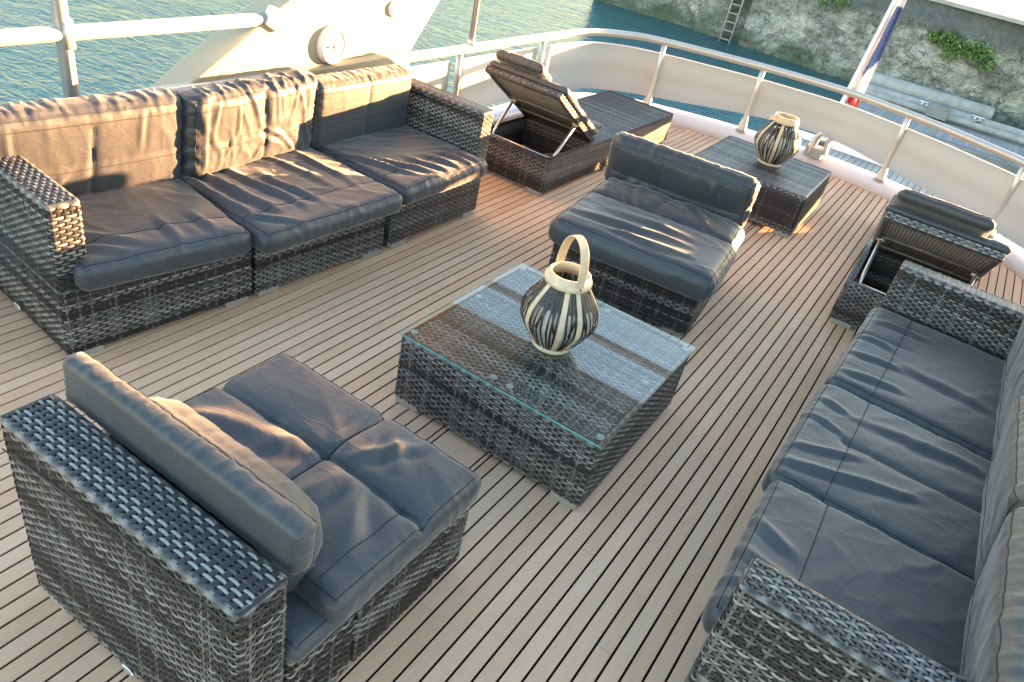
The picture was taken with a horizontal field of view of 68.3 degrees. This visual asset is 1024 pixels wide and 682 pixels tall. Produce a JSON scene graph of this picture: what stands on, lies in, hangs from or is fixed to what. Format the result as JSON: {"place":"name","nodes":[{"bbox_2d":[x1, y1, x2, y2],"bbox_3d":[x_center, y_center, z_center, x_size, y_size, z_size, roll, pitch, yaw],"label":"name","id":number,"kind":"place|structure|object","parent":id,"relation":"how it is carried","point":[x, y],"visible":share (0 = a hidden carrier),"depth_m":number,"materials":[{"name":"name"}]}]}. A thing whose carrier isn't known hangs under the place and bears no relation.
{"place":"outdoors","nodes":[
{"label":"outdoors","id":0,"kind":"place"},
{"bbox_2d":[0,0,849,141],"bbox_3d":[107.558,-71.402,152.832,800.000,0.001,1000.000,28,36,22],"label":"water","id":1,"kind":"structure","parent":0,"point":[30,72],"depth_m":19.11,"materials":[{"name":"teal liquid"}]},
{"bbox_2d":[775,126,881,165],"bbox_3d":[5.134,-0.513,10.866,6.500,1.600,10.270,28,36,22],"label":"hull","id":2,"kind":"object","parent":1,"relation":"in","point":[834,145],"visible":0.08,"depth_m":14.81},
{"bbox_2d":[845,72,1023,178],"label":"pontoon","id":3,"kind":"object","parent":1,"relation":"on","point":[970,117],"visible":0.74,"depth_m":22.44,"materials":[{"name":"grey wood"}]},
{"bbox_2d":[0,125,1023,681],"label":"deck","id":4,"kind":"structure","parent":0,"point":[616,575],"depth_m":2.66,"materials":[{"name":"brown wood"}]},
{"bbox_2d":[0,88,251,354],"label":"sofa section","id":5,"kind":"object","parent":4,"relation":"on","point":[113,227],"visible":1,"depth_m":2.62,"materials":[{"name":"fabric"}]},
{"bbox_2d":[0,352,480,681],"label":"wicker armchair","id":6,"kind":"object","parent":4,"relation":"on","point":[283,518],"visible":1,"depth_m":1.60,"materials":[{"name":"grey fabric"}]},
{"bbox_2d":[174,69,402,295],"bbox_3d":[-1.001,-0.707,3.239,0.858,0.726,0.810,31,37,25],"label":"sofa section","id":7,"kind":"object","parent":4,"relation":"on","point":[274,184],"visible":0.82,"depth_m":3.11,"materials":[{"name":"fabric"}]},
{"bbox_2d":[309,64,493,247],"bbox_3d":[-0.599,-0.966,3.804,0.814,0.683,0.820,28,36,22],"label":"sofa section","id":8,"kind":"object","parent":4,"relation":"on","point":[419,146],"visible":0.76,"depth_m":3.72,"materials":[{"name":"fabric"}]},
{"bbox_2d":[394,263,695,510],"bbox_3d":[0.126,0.118,2.792,0.802,0.298,0.785,28,36,22],"label":"coffee table","id":9,"kind":"object","parent":4,"relation":"on","point":[570,427],"visible":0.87,"depth_m":2.56,"materials":[{"name":"wicker"}]},
{"bbox_2d":[520,235,598,355],"bbox_3d":[0.179,-0.164,2.565,0.274,0.427,0.276,-6,38,-27],"label":"bamboo lantern","id":10,"kind":"object","parent":9,"relation":"on","point":[561,316],"visible":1,"depth_m":2.51,"materials":[{"name":"wood"}]},
{"bbox_2d":[485,50,672,196],"bbox_3d":[0.520,-1.625,5.145,0.590,0.715,1.876,29,36,22],"label":"sun lounger","id":11,"kind":"object","parent":4,"relation":"on","point":[565,132],"visible":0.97,"depth_m":4.72,"materials":[{"name":"wicker"}]},
{"bbox_2d":[548,132,760,336],"bbox_3d":[0.687,-0.532,3.647,0.816,0.637,0.944,25,35,17],"label":"wicker armchair","id":12,"kind":"object","parent":4,"relation":"on","point":[659,228],"visible":0.98,"depth_m":3.51,"materials":[{"name":"grey fabric"}]},
{"bbox_2d":[489,92,1023,280],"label":"deck kerb","id":13,"kind":"structure","parent":4,"relation":"on","point":[888,190],"depth_m":6.03,"materials":[{"name":"white paint"}]},
{"bbox_2d":[49,0,79,97],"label":"rail pole","id":14,"kind":"object","parent":13,"relation":"on","point":[62,21],"visible":0.4,"depth_m":2.73,"materials":[{"name":"metal"}]},
{"bbox_2d":[151,0,439,86],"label":"radar arch","id":15,"kind":"structure","parent":13,"relation":"on","point":[376,33],"depth_m":3.63,"materials":[{"name":"white paint"}]},
{"bbox_2d":[316,25,346,64],"bbox_3d":[-0.895,-1.477,3.775,0.040,0.188,0.188,28,36,22],"label":"marine speaker","id":16,"kind":"object","parent":15,"relation":"attached to","point":[331,47],"visible":1,"depth_m":3.75},
{"bbox_2d":[388,1,399,16],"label":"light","id":17,"kind":"object","parent":15,"relation":"attached to","point":[394,9],"visible":1,"depth_m":4.02,"materials":[{"name":"white plastic"}]},
{"bbox_2d":[0,5,1023,247],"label":"guard rail","id":18,"kind":"object","parent":13,"relation":"on","point":[950,174],"visible":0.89,"depth_m":5.67,"materials":[{"name":"metal"}]},
{"bbox_2d":[467,0,479,46],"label":"rail pole","id":19,"kind":"object","parent":18,"relation":"attached to","point":[471,40],"visible":0.98,"depth_m":4.68,"materials":[{"name":"metal"}]},
{"bbox_2d":[803,130,831,159],"bbox_3d":[2.450,-1.569,6.026,0.166,0.206,0.132,28,36,22],"label":"kerb bracket","id":20,"kind":"object","parent":13,"relation":"attached to","point":[813,149],"visible":1,"depth_m":6.01,"materials":[{"name":"grey plastic"}]},
{"bbox_2d":[694,135,831,238],"bbox_3d":[1.653,-1.061,5.091,0.760,0.286,0.750,28,36,21],"label":"coffee table","id":21,"kind":"object","parent":4,"relation":"on","point":[789,196],"visible":0.77,"depth_m":4.83,"materials":[{"name":"wicker"}]},
{"bbox_2d":[754,112,800,167],"bbox_3d":[1.741,-1.316,4.943,0.298,0.320,0.297,-7,38,-28],"label":"bamboo lantern","id":22,"kind":"object","parent":21,"relation":"on","point":[778,145],"visible":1,"depth_m":4.86,"materials":[{"name":"wood"}]},
{"bbox_2d":[684,480,1023,681],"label":"sofa section","id":23,"kind":"object","parent":4,"relation":"on","point":[809,587],"visible":1,"depth_m":1.69,"materials":[{"name":"fabric"}]},
{"bbox_2d":[761,384,1023,582],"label":"sofa section","id":24,"kind":"object","parent":4,"relation":"on","point":[930,494],"visible":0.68,"depth_m":2.24,"materials":[{"name":"fabric"}]},
{"bbox_2d":[829,189,1011,329],"bbox_3d":[2.424,-0.640,4.314,0.600,0.743,1.830,27,36,21],"label":"sun lounger","id":25,"kind":"object","parent":4,"relation":"on","point":[943,237],"visible":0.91,"depth_m":3.75,"materials":[{"name":"wicker"}]},
{"bbox_2d":[823,260,1023,461],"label":"sofa section","id":26,"kind":"object","parent":4,"relation":"on","point":[938,353],"visible":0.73,"depth_m":2.92,"materials":[{"name":"fabric"}]},
{"bbox_2d":[598,0,1023,129],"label":"quay wall","id":27,"kind":"structure","parent":0,"point":[805,34],"depth_m":26.05,"materials":[{"name":"stone"}]},
{"bbox_2d":[718,0,743,43],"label":"quay ladder","id":28,"kind":"object","parent":27,"relation":"attached to","point":[729,40],"visible":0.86,"depth_m":28.44,"materials":[{"name":"metal"}]},
{"bbox_2d":[811,0,853,14],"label":"wall plant","id":29,"kind":"object","parent":27,"relation":"attached to","point":[839,2],"depth_m":26.25,"materials":[{"name":"green plant"}]},
{"bbox_2d":[926,28,1003,70],"bbox_3d":[14.796,-9.559,24.815,2.705,1.289,0.502,28,36,22],"label":"wall plant","id":30,"kind":"object","parent":27,"relation":"attached to","point":[933,36],"depth_m":24.76,"materials":[{"name":"green plant"}]},
{"bbox_2d":[800,138,1023,249],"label":"deck","id":31,"kind":"structure","parent":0,"point":[891,175],"depth_m":14.23,"materials":[{"name":"grey wood"}]},
{"bbox_2d":[818,0,898,144],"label":"flagstaff","id":32,"kind":"object","parent":31,"relation":"on","point":[871,46],"visible":0.6,"depth_m":13.86,"materials":[{"name":"metal"}]},
{"bbox_2d":[846,0,906,107],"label":"ensign","id":33,"kind":"object","parent":32,"relation":"attached to","point":[864,77],"visible":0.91,"depth_m":13.88,"materials":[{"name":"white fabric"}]},
{"bbox_2d":[955,0,1023,18],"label":"quay","id":34,"kind":"structure","parent":0,"point":[1013,7],"depth_m":27.83,"materials":[{"name":"grey concrete"}]}
]}

